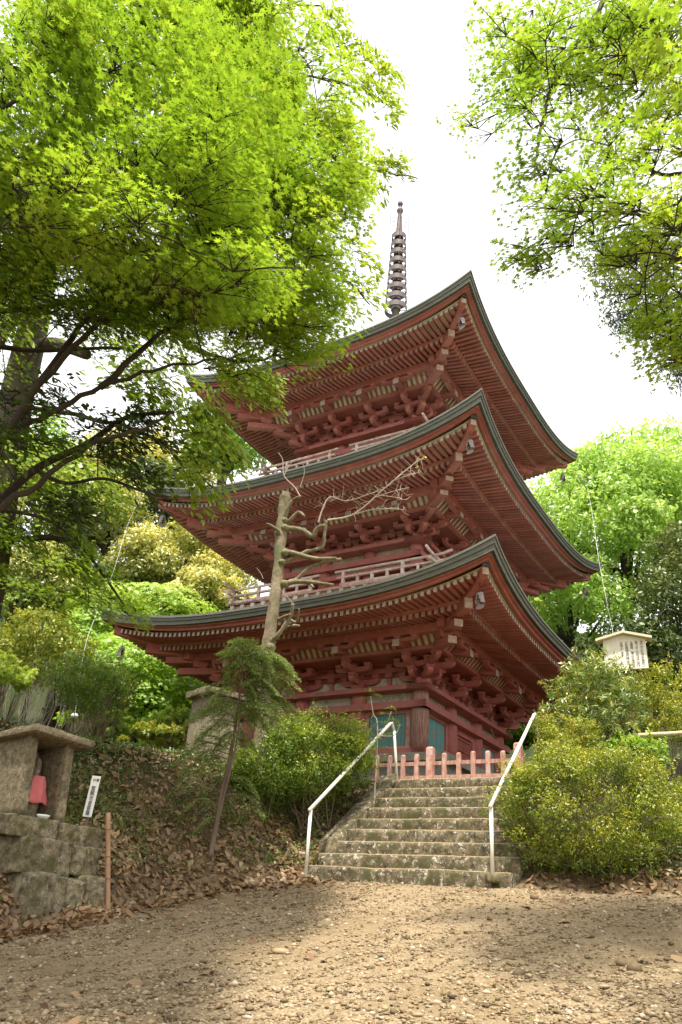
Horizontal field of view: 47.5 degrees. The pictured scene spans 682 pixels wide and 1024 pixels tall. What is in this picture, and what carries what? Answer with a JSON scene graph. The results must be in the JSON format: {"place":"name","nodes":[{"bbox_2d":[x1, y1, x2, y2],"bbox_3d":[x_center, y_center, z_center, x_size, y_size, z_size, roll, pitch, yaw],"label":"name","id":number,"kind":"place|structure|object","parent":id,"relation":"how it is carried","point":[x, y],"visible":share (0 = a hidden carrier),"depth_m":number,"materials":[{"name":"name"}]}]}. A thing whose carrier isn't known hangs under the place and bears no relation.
{"place":"outdoors","nodes":[
{"label":"outdoors","id":0,"kind":"place"},
{"bbox_2d":[56,822,103,848],"bbox_3d":[-3.595,4.003,9.554,1.239,0.285,0.713,-13,-32,29],"label":"base stone","id":1,"kind":"object","parent":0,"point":[83,836],"visible":0.3,"depth_m":9.24,"materials":[{"name":"grey stone"}]},
{"bbox_2d":[0,592,681,1023],"bbox_3d":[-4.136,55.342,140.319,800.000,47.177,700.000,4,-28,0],"label":"ground","id":2,"kind":"structure","parent":0,"point":[480,916],"depth_m":7.06,"materials":[{"name":"brown soil"}]},
{"bbox_2d":[0,648,38,721],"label":"shrub","id":3,"kind":"object","parent":2,"relation":"on","point":[12,673],"visible":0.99,"depth_m":14.42,"materials":[{"name":"green plant"}]},
{"bbox_2d":[6,871,67,920],"bbox_3d":[-3.531,4.293,8.562,0.828,0.593,0.560,-13,-32,29],"label":"base stone","id":4,"kind":"object","parent":2,"relation":"on","point":[38,893],"visible":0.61,"depth_m":8.35,"materials":[{"name":"grey stone"}]},
{"bbox_2d":[0,836,73,877],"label":"base stone","id":5,"kind":"object","parent":4,"relation":"on","point":[25,854],"visible":0.84,"depth_m":8.60,"materials":[{"name":"grey stone"}]},
{"bbox_2d":[0,813,59,839],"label":"base stone","id":6,"kind":"object","parent":5,"relation":"on","point":[14,824],"visible":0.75,"depth_m":8.71,"materials":[{"name":"grey stone"}]},
{"bbox_2d":[25,753,46,816],"bbox_3d":[-3.772,3.341,9.499,0.351,0.855,0.367,-13,-32,29],"label":"stone statue","id":7,"kind":"object","parent":6,"relation":"on","point":[38,794],"visible":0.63,"depth_m":9.39,"materials":[{"name":"stone"}]},
{"bbox_2d":[37,814,49,818],"bbox_3d":[-3.486,3.570,9.062,0.156,0.050,0.156,4,-28,0],"label":"offering dish","id":8,"kind":"object","parent":6,"relation":"on","point":[44,816],"visible":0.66,"depth_m":9.01,"materials":[{"name":"white ceramic"}]},
{"bbox_2d":[0,723,94,822],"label":"stone shrine","id":9,"kind":"object","parent":6,"relation":"on","point":[21,747],"visible":0.83,"depth_m":9.40,"materials":[{"name":"stone"}]},
{"bbox_2d":[0,540,87,648],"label":"evergreen tree","id":10,"kind":"object","parent":2,"relation":"on","point":[41,578],"visible":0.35,"depth_m":27.69,"materials":[{"name":"green plant"}]},
{"bbox_2d":[0,594,97,724],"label":"woodland bush","id":11,"kind":"object","parent":2,"relation":"on","point":[33,606],"visible":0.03,"depth_m":27.94,"materials":[{"name":"green plant"}]},
{"bbox_2d":[0,602,100,727],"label":"shrub","id":12,"kind":"object","parent":2,"relation":"on","point":[32,626],"visible":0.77,"depth_m":17.33,"materials":[{"name":"green plant"}]},
{"bbox_2d":[0,458,113,695],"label":"evergreen tree","id":13,"kind":"object","parent":2,"relation":"on","point":[23,507],"visible":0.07,"depth_m":35.73,"materials":[{"name":"green plant"}]},
{"bbox_2d":[27,406,90,484],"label":"broadleaf tree","id":14,"kind":"object","parent":2,"relation":"on","point":[53,426],"visible":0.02,"depth_m":41.71,"materials":[{"name":"green plant"}]},
{"bbox_2d":[24,557,121,727],"bbox_3d":[-10.393,5.923,29.324,4.324,9.180,4.692,4,-28,0],"label":"evergreen tree","id":15,"kind":"object","parent":2,"relation":"on","point":[52,723],"visible":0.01,"depth_m":28.68,"materials":[{"name":"green plant"}]},
{"bbox_2d":[70,713,77,733],"bbox_3d":[-4.954,4.132,14.139,0.140,0.918,0.140,4,-28,0],"label":"cable anchor","id":16,"kind":"object","parent":2,"relation":"on","point":[73,722],"visible":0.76,"depth_m":14.27,"materials":[{"name":"grey metal"}]},
{"bbox_2d":[63,878,85,909],"bbox_3d":[-3.215,4.472,8.815,0.526,0.569,0.326,-13,-32,29],"label":"base stone","id":17,"kind":"object","parent":2,"relation":"on","point":[74,894],"visible":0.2,"depth_m":8.73,"materials":[{"name":"grey stone"}]},
{"bbox_2d":[0,442,155,635],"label":"maple tree","id":18,"kind":"object","parent":2,"relation":"on","point":[77,565],"visible":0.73,"depth_m":11.32,"materials":[{"name":"green plant"}]},
{"bbox_2d":[34,604,127,730],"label":"maple tree","id":19,"kind":"object","parent":2,"relation":"on","point":[85,620],"visible":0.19,"depth_m":24.96,"materials":[{"name":"green plant"}]},
{"bbox_2d":[36,644,137,736],"bbox_3d":[-4.469,3.234,13.482,1.730,1.917,1.575,4,-28,0],"label":"shrub","id":20,"kind":"object","parent":2,"relation":"on","point":[101,672],"visible":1,"depth_m":13.41,"materials":[{"name":"green plant"}]},
{"bbox_2d":[71,875,110,906],"bbox_3d":[-3.048,4.558,9.079,0.561,0.578,0.389,-13,-32,29],"label":"base stone","id":21,"kind":"object","parent":2,"relation":"on","point":[95,888],"visible":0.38,"depth_m":8.98,"materials":[{"name":"grey stone"}]},
{"bbox_2d":[69,845,85,875],"bbox_3d":[-3.280,4.110,9.167,0.490,0.357,0.239,-13,-32,29],"label":"base stone","id":22,"kind":"object","parent":21,"relation":"on","point":[78,857],"visible":0.28,"depth_m":9.05,"materials":[{"name":"grey stone"}]},
{"bbox_2d":[81,846,102,875],"bbox_3d":[-3.157,4.217,9.333,0.474,0.357,0.285,-13,-32,29],"label":"base stone","id":23,"kind":"object","parent":21,"relation":"on","point":[93,856],"visible":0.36,"depth_m":9.23,"materials":[{"name":"grey stone"}]},
{"bbox_2d":[82,776,100,825],"bbox_3d":[-3.223,3.889,9.823,0.124,1.037,0.039,0,-28,13],"label":"stake sign","id":24,"kind":"object","parent":2,"relation":"on","point":[91,797],"visible":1,"depth_m":9.92,"materials":[{"name":"white wood"}]},
{"bbox_2d":[0,366,200,554],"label":"evergreen tree","id":25,"kind":"object","parent":2,"relation":"on","point":[134,418],"visible":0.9,"depth_m":8.04,"materials":[{"name":"green plant"}]},
{"bbox_2d":[67,669,140,740],"bbox_3d":[-5.879,5.148,18.502,2.053,2.988,1.568,-6,-29,18],"label":"shrub","id":26,"kind":"object","parent":2,"relation":"on","point":[108,722],"visible":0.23,"depth_m":18.59,"materials":[{"name":"green plant"}]},
{"bbox_2d":[40,428,172,726],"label":"evergreen tree","id":27,"kind":"object","parent":2,"relation":"on","point":[99,469],"visible":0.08,"depth_m":41.93,"materials":[{"name":"green plant"}]},
{"bbox_2d":[105,812,110,910],"bbox_3d":[-2.777,4.187,9.231,0.290,1.128,0.068,2,-28,5],"label":"bamboo post","id":28,"kind":"object","parent":2,"relation":"on","point":[108,856],"visible":0.95,"depth_m":9.24,"materials":[{"name":"brown plant"}]},
{"bbox_2d":[55,471,162,732],"bbox_3d":[-11.424,4.771,34.436,5.310,14.145,5.157,4,-28,0],"label":"evergreen tree","id":29,"kind":"object","parent":2,"relation":"on","point":[103,546],"visible":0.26,"depth_m":35.92,"materials":[{"name":"green plant"}]},
{"bbox_2d":[41,673,189,738],"bbox_3d":[-8.126,8.479,28.239,5.884,5.330,4.313,-3,-29,14],"label":"woodland bush","id":30,"kind":"object","parent":2,"relation":"on","point":[50,706],"visible":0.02,"depth_m":28.33,"materials":[{"name":"green plant"}]},
{"bbox_2d":[81,707,159,743],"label":"maple","id":31,"kind":"object","parent":2,"relation":"on","point":[125,725],"visible":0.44,"depth_m":19.31,"materials":[{"name":"green plant"}]},
{"bbox_2d":[52,630,208,748],"bbox_3d":[-5.889,6.115,22.626,4.801,5.508,4.460,15,-30,-19],"label":"maple tree","id":32,"kind":"object","parent":2,"relation":"on","point":[159,678],"visible":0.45,"depth_m":22.01,"materials":[{"name":"green plant"}]},
{"bbox_2d":[59,580,219,629],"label":"maple tree","id":33,"kind":"object","parent":2,"relation":"on","point":[174,600],"visible":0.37,"depth_m":27.52,"materials":[{"name":"green plant"}]},
{"bbox_2d":[93,536,185,606],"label":"evergreen tree","id":34,"kind":"object","parent":2,"relation":"on","point":[137,572],"visible":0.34,"depth_m":32.42,"materials":[{"name":"green plant"}]},
{"bbox_2d":[100,453,199,736],"bbox_3d":[-9.817,4.655,36.607,6.164,16.555,5.698,27,-35,-36],"label":"evergreen tree","id":35,"kind":"object","parent":2,"relation":"on","point":[155,512],"visible":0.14,"depth_m":38.53,"materials":[{"name":"green plant"}]},
{"bbox_2d":[116,719,187,751],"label":"bush","id":36,"kind":"object","parent":2,"relation":"on","point":[145,731],"visible":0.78,"depth_m":17.47,"materials":[{"name":"green plant"}]},
{"bbox_2d":[0,0,310,511],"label":"maple tree","id":37,"kind":"object","parent":2,"relation":"on","point":[172,273],"visible":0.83,"depth_m":6.39,"materials":[{"name":"green plant"}]},
{"bbox_2d":[0,0,319,352],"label":"maple tree","id":38,"kind":"object","parent":2,"relation":"on","point":[266,100],"visible":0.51,"depth_m":6.65,"materials":[{"name":"green plant"}]},
{"bbox_2d":[120,423,216,744],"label":"evergreen tree","id":39,"kind":"object","parent":2,"relation":"on","point":[199,470],"visible":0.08,"depth_m":46.90,"materials":[{"name":"green plant"}]},
{"bbox_2d":[147,700,190,751],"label":"maple","id":40,"kind":"object","parent":2,"relation":"on","point":[169,715],"visible":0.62,"depth_m":19.72,"materials":[{"name":"green plant"}]},
{"bbox_2d":[127,596,215,653],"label":"woodland bush","id":41,"kind":"object","parent":2,"relation":"on","point":[209,600],"visible":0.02,"depth_m":30.69,"materials":[{"name":"green plant"}]},
{"bbox_2d":[109,517,260,748],"bbox_3d":[-6.918,6.115,31.589,6.344,12.479,5.867,4,-28,0],"label":"evergreen tree","id":42,"kind":"object","parent":2,"relation":"on","point":[193,549],"visible":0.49,"depth_m":32.31,"materials":[{"name":"green plant"}]},
{"bbox_2d":[0,0,383,405],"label":"maple tree","id":43,"kind":"object","parent":2,"relation":"on","point":[348,178],"visible":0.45,"depth_m":9.59,"materials":[{"name":"green plant"}]},
{"bbox_2d":[158,564,254,707],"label":"evergreen tree","id":44,"kind":"object","parent":2,"relation":"on","point":[205,583],"visible":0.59,"depth_m":29.77,"materials":[{"name":"green plant"}]},
{"bbox_2d":[0,0,417,615],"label":"broadleaf tree","id":45,"kind":"object","parent":2,"relation":"on","point":[210,430],"visible":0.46,"depth_m":12.45,"materials":[{"name":"green plant"}]},
{"bbox_2d":[185,686,246,766],"bbox_3d":[-2.208,3.770,13.309,0.844,1.399,0.841,24,-34,-33],"label":"stone monument","id":46,"kind":"object","parent":2,"relation":"on","point":[194,728],"visible":0.34,"depth_m":13.20,"materials":[{"name":"grey stone"}]},
{"bbox_2d":[184,555,259,591],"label":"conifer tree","id":47,"kind":"object","parent":2,"relation":"on","point":[232,565],"visible":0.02,"depth_m":36.40,"materials":[{"name":"green plant"}]},
{"bbox_2d":[179,415,271,484],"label":"broadleaf tree","id":48,"kind":"object","parent":2,"relation":"on","point":[250,450],"visible":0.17,"depth_m":43.94,"materials":[{"name":"green plant"}]},
{"bbox_2d":[164,636,303,856],"bbox_3d":[-1.593,3.412,11.535,1.953,3.405,0.904,4,-28,0],"label":"cypress sapling","id":49,"kind":"object","parent":2,"relation":"on","point":[256,663],"visible":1,"depth_m":11.66,"materials":[{"name":"green plant"}]},
{"bbox_2d":[221,719,318,814],"bbox_3d":[-1.129,4.125,12.723,1.643,1.612,1.270,4,-28,0],"label":"azalea bush","id":50,"kind":"object","parent":2,"relation":"on","point":[271,784],"visible":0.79,"depth_m":12.45,"materials":[{"name":"green plant"}]},
{"bbox_2d":[246,702,387,834],"bbox_3d":[-0.456,4.306,13.114,2.157,2.192,2.119,-14,-33,31],"label":"azalea bush","id":51,"kind":"object","parent":2,"relation":"on","point":[345,753],"visible":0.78,"depth_m":12.88,"materials":[{"name":"green plant"}]},
{"bbox_2d":[247,452,426,807],"bbox_3d":[-0.035,1.776,13.846,3.104,6.981,0.553,2,-28,5],"label":"pollarded tree","id":52,"kind":"object","parent":2,"relation":"on","point":[271,635],"visible":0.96,"depth_m":14.30,"materials":[{"name":"brown plant"}]},
{"bbox_2d":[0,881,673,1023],"bbox_3d":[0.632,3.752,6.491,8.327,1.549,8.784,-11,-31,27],"label":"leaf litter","id":53,"kind":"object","parent":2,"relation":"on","point":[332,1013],"visible":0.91,"depth_m":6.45,"materials":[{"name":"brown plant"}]},
{"bbox_2d":[0,720,681,1023],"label":"fallen leaves","id":54,"kind":"object","parent":2,"relation":"on","point":[77,921],"visible":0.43,"depth_m":10.37,"materials":[{"name":"brown plant"}]},
{"bbox_2d":[0,717,681,916],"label":"undergrowth","id":55,"kind":"object","parent":2,"relation":"on","point":[164,750],"visible":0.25,"depth_m":11.53,"materials":[{"name":"green plant"}]},
{"bbox_2d":[100,200,613,783],"bbox_3d":[1.487,-1.895,23.670,10.404,21.887,10.404,-13,-32,29],"label":"pagoda","id":56,"kind":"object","parent":2,"relation":"on","point":[416,638],"visible":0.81,"depth_m":19.01,"materials":[{"name":"wood"}]},
{"bbox_2d":[75,489,146,710],"bbox_3d":[-5.239,1.513,17.724,0.310,7.117,4.036,9,-28,-8],"label":"lightning cable","id":57,"kind":"object","parent":56,"relation":"attached to","point":[112,573],"visible":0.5,"depth_m":18.66,"materials":[{"name":"grey metal"}]},
{"bbox_2d":[116,640,124,660],"bbox_3d":[-5.397,3.399,19.039,0.200,0.535,0.141,26,-35,-35],"label":"wind bell","id":58,"kind":"object","parent":56,"relation":"hanging from","point":[121,650],"visible":0.85,"depth_m":18.98,"materials":[{"name":"grey metal"}]},
{"bbox_2d":[158,510,165,526],"bbox_3d":[-4.794,0.164,20.853,0.200,0.535,0.141,26,-35,-35],"label":"wind bell","id":59,"kind":"object","parent":56,"relation":"hanging from","point":[163,518],"visible":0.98,"depth_m":20.80,"materials":[{"name":"grey metal"}]},
{"bbox_2d":[252,720,291,747],"bbox_3d":[-1.616,5.389,18.456,1.150,0.846,0.100,-13,-32,29],"label":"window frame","id":60,"kind":"structure","parent":56,"relation":"in","point":[281,720],"depth_m":18.59,"materials":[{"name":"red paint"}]},
{"bbox_2d":[329,578,361,587],"bbox_3d":[0.115,1.984,19.684,0.950,0.450,0.120,-13,-32,29],"label":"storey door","id":61,"kind":"structure","parent":56,"relation":"in","point":[337,583],"depth_m":19.80,"materials":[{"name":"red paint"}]},
{"bbox_2d":[364,710,409,748],"bbox_3d":[1.022,4.804,16.978,1.150,0.846,0.100,-13,-32,29],"label":"window","id":62,"kind":"structure","parent":56,"relation":"in","point":[403,716],"depth_m":16.94,"materials":[{"name":"teal wood"}]},
{"bbox_2d":[429,713,447,751],"bbox_3d":[2.089,4.992,17.183,0.100,0.846,1.150,-13,-32,29],"label":"window frame","id":63,"kind":"structure","parent":56,"relation":"in","point":[438,729],"depth_m":17.31,"materials":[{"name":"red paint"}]},
{"bbox_2d":[458,317,465,329],"bbox_3d":[2.921,-4.627,18.724,0.141,0.535,0.200,26,-35,-35],"label":"wind bell","id":64,"kind":"object","parent":56,"relation":"hanging from","point":[461,326],"visible":1,"depth_m":18.66,"materials":[{"name":"grey metal"}]},
{"bbox_2d":[466,439,474,453],"bbox_3d":[2.769,-1.476,16.622,0.141,0.535,0.200,26,-35,-35],"label":"wind bell","id":65,"kind":"object","parent":56,"relation":"hanging from","point":[469,444],"visible":1,"depth_m":16.56,"materials":[{"name":"grey metal"}]},
{"bbox_2d":[475,583,484,609],"bbox_3d":[2.618,1.581,14.600,0.141,0.535,0.200,26,-35,-35],"label":"wind bell","id":66,"kind":"object","parent":56,"relation":"hanging from","point":[479,598],"visible":1,"depth_m":14.54,"materials":[{"name":"grey metal"}]},
{"bbox_2d":[483,743,496,772],"bbox_3d":[3.665,6.321,19.471,0.100,0.846,1.150,-13,-32,29],"label":"window frame","id":67,"kind":"structure","parent":56,"relation":"in","point":[493,752],"depth_m":19.74,"materials":[{"name":"teal paint"}]},
{"bbox_2d":[560,473,565,483],"bbox_3d":[7.115,-1.139,24.873,0.200,0.535,0.141,26,-35,-35],"label":"wind bell","id":68,"kind":"object","parent":56,"relation":"hanging from","point":[562,477],"visible":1,"depth_m":24.81,"materials":[{"name":"grey metal"}]},
{"bbox_2d":[583,582,588,598],"bbox_3d":[7.300,2.334,23.160,0.200,0.535,0.141,26,-35,-35],"label":"wind bell","id":69,"kind":"object","parent":56,"relation":"hanging from","point":[585,591],"visible":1,"depth_m":23.09,"materials":[{"name":"grey metal"}]},
{"bbox_2d":[576,461,612,631],"bbox_3d":[6.732,2.026,20.146,0.344,11.684,6.569,-3,-29,14],"label":"lightning cable","id":70,"kind":"object","parent":56,"relation":"attached to","point":[598,557],"visible":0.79,"depth_m":21.06,"materials":[{"name":"grey metal"}]},
{"bbox_2d":[362,688,403,797],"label":"rhododendron sapling","id":71,"kind":"object","parent":2,"relation":"on","point":[384,735],"visible":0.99,"depth_m":13.58,"materials":[{"name":"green plant"}]},
{"bbox_2d":[307,774,566,887],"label":"stone stairs","id":72,"kind":"structure","parent":2,"relation":"on","point":[432,832],"depth_m":11.41,"materials":[{"name":"grey stone"}]},
{"bbox_2d":[299,722,397,879],"bbox_3d":[0.226,4.590,12.645,0.219,2.831,2.826,-12,-32,28],"label":"handrail","id":73,"kind":"object","parent":72,"relation":"on","point":[318,800],"visible":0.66,"depth_m":11.99,"materials":[{"name":"grey metal"}]},
{"bbox_2d":[485,713,541,882],"bbox_3d":[2.587,4.058,11.422,0.216,2.729,2.828,-10,-31,25],"label":"handrail","id":74,"kind":"object","parent":72,"relation":"on","point":[491,877],"visible":0.9,"depth_m":10.14,"materials":[{"name":"grey metal"}]},
{"bbox_2d":[371,742,524,781],"bbox_3d":[1.827,4.518,13.684,2.920,0.740,0.130,-13,-32,29],"label":"picket fence","id":75,"kind":"object","parent":2,"relation":"on","point":[430,763],"visible":0.72,"depth_m":13.66,"materials":[{"name":"pink wood"}]},
{"bbox_2d":[504,722,548,772],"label":"woodland bush","id":76,"kind":"object","parent":2,"relation":"on","point":[517,734],"visible":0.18,"depth_m":24.04,"materials":[{"name":"green plant"}]},
{"bbox_2d":[430,723,681,881],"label":"azalea bush","id":77,"kind":"object","parent":2,"relation":"on","point":[613,829],"visible":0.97,"depth_m":10.07,"materials":[{"name":"green plant"}]},
{"bbox_2d":[434,0,681,392],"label":"maple tree","id":78,"kind":"object","parent":2,"relation":"on","point":[624,41],"visible":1,"depth_m":7.82,"materials":[{"name":"green plant"}]},
{"bbox_2d":[528,704,602,805],"bbox_3d":[3.593,3.783,12.154,1.194,1.673,1.130,-20,-36,38],"label":"shrub","id":79,"kind":"object","parent":2,"relation":"on","point":[551,732],"visible":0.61,"depth_m":12.12,"materials":[{"name":"green plant"}]},
{"bbox_2d":[534,583,600,773],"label":"evergreen tree","id":80,"kind":"object","parent":2,"relation":"on","point":[578,625],"visible":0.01,"depth_m":33.47,"materials":[{"name":"green plant"}]},
{"bbox_2d":[528,551,647,783],"bbox_3d":[7.357,5.905,24.530,4.840,9.491,5.068,4,-28,0],"label":"broadleaf tree","id":81,"kind":"object","parent":2,"relation":"on","point":[568,608],"visible":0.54,"depth_m":24.80,"materials":[{"name":"green plant"}]},
{"bbox_2d":[533,645,651,791],"bbox_3d":[4.245,3.420,12.979,1.964,2.521,1.793,4,-28,0],"label":"rhododendron bush","id":82,"kind":"object","parent":2,"relation":"on","point":[608,694],"visible":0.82,"depth_m":12.77,"materials":[{"name":"green plant"}]},
{"bbox_2d":[525,421,681,760],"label":"broadleaf tree","id":83,"kind":"object","parent":2,"relation":"on","point":[633,488],"visible":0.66,"depth_m":26.54,"materials":[{"name":"green plant"}]},
{"bbox_2d":[595,630,652,761],"bbox_3d":[5.142,3.597,13.687,0.980,3.075,0.260,-7,-30,21],"label":"notice board","id":84,"kind":"object","parent":2,"relation":"on","point":[629,646],"visible":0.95,"depth_m":14.21,"materials":[{"name":"white wood"}]},
{"bbox_2d":[570,609,681,786],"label":"evergreen tree","id":85,"kind":"object","parent":2,"relation":"on","point":[661,640],"visible":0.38,"depth_m":20.12,"materials":[{"name":"green plant"}]},
{"bbox_2d":[570,210,681,404],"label":"tree","id":86,"kind":"object","parent":2,"relation":"on","point":[618,314],"visible":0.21,"depth_m":18.59,"materials":[{"name":"green plant"}]},
{"bbox_2d":[581,721,677,785],"bbox_3d":[4.554,3.912,12.293,1.539,1.120,0.998,1,-28,7],"label":"shrub","id":87,"kind":"object","parent":2,"relation":"on","point":[656,744],"visible":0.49,"depth_m":12.15,"materials":[{"name":"green plant"}]},
{"bbox_2d":[608,411,681,557],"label":"broadleaf tree","id":88,"kind":"object","parent":2,"relation":"on","point":[673,430],"visible":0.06,"depth_m":31.39,"materials":[{"name":"green plant"}]},
{"bbox_2d":[616,652,681,784],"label":"shrub","id":89,"kind":"object","parent":2,"relation":"on","point":[668,703],"visible":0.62,"depth_m":14.04,"materials":[{"name":"green plant"}]},
{"bbox_2d":[628,520,681,646],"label":"evergreen tree","id":90,"kind":"object","parent":2,"relation":"on","point":[671,614],"visible":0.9,"depth_m":21.34,"materials":[{"name":"green plant"}]},
{"bbox_2d":[628,727,681,781],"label":"bamboo rail","id":91,"kind":"object","parent":2,"relation":"on","point":[662,734],"visible":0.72,"depth_m":12.11,"materials":[{"name":"beige plant"}]},
{"bbox_2d":[649,777,681,814],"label":"azalea bush","id":92,"kind":"object","parent":2,"relation":"on","point":[679,793],"visible":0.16,"depth_m":11.51,"materials":[{"name":"green plant"}]},
{"bbox_2d":[0,881,681,1023],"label":"gravel","id":93,"kind":"structure","parent":0,"point":[463,1016],"depth_m":5.85,"materials":[{"name":"beige gravel"}]},
{"bbox_2d":[0,0,681,633],"label":"sky","id":94,"kind":"structure","parent":0,"point":[563,360],"materials":[{"name":"white"}]}
]}

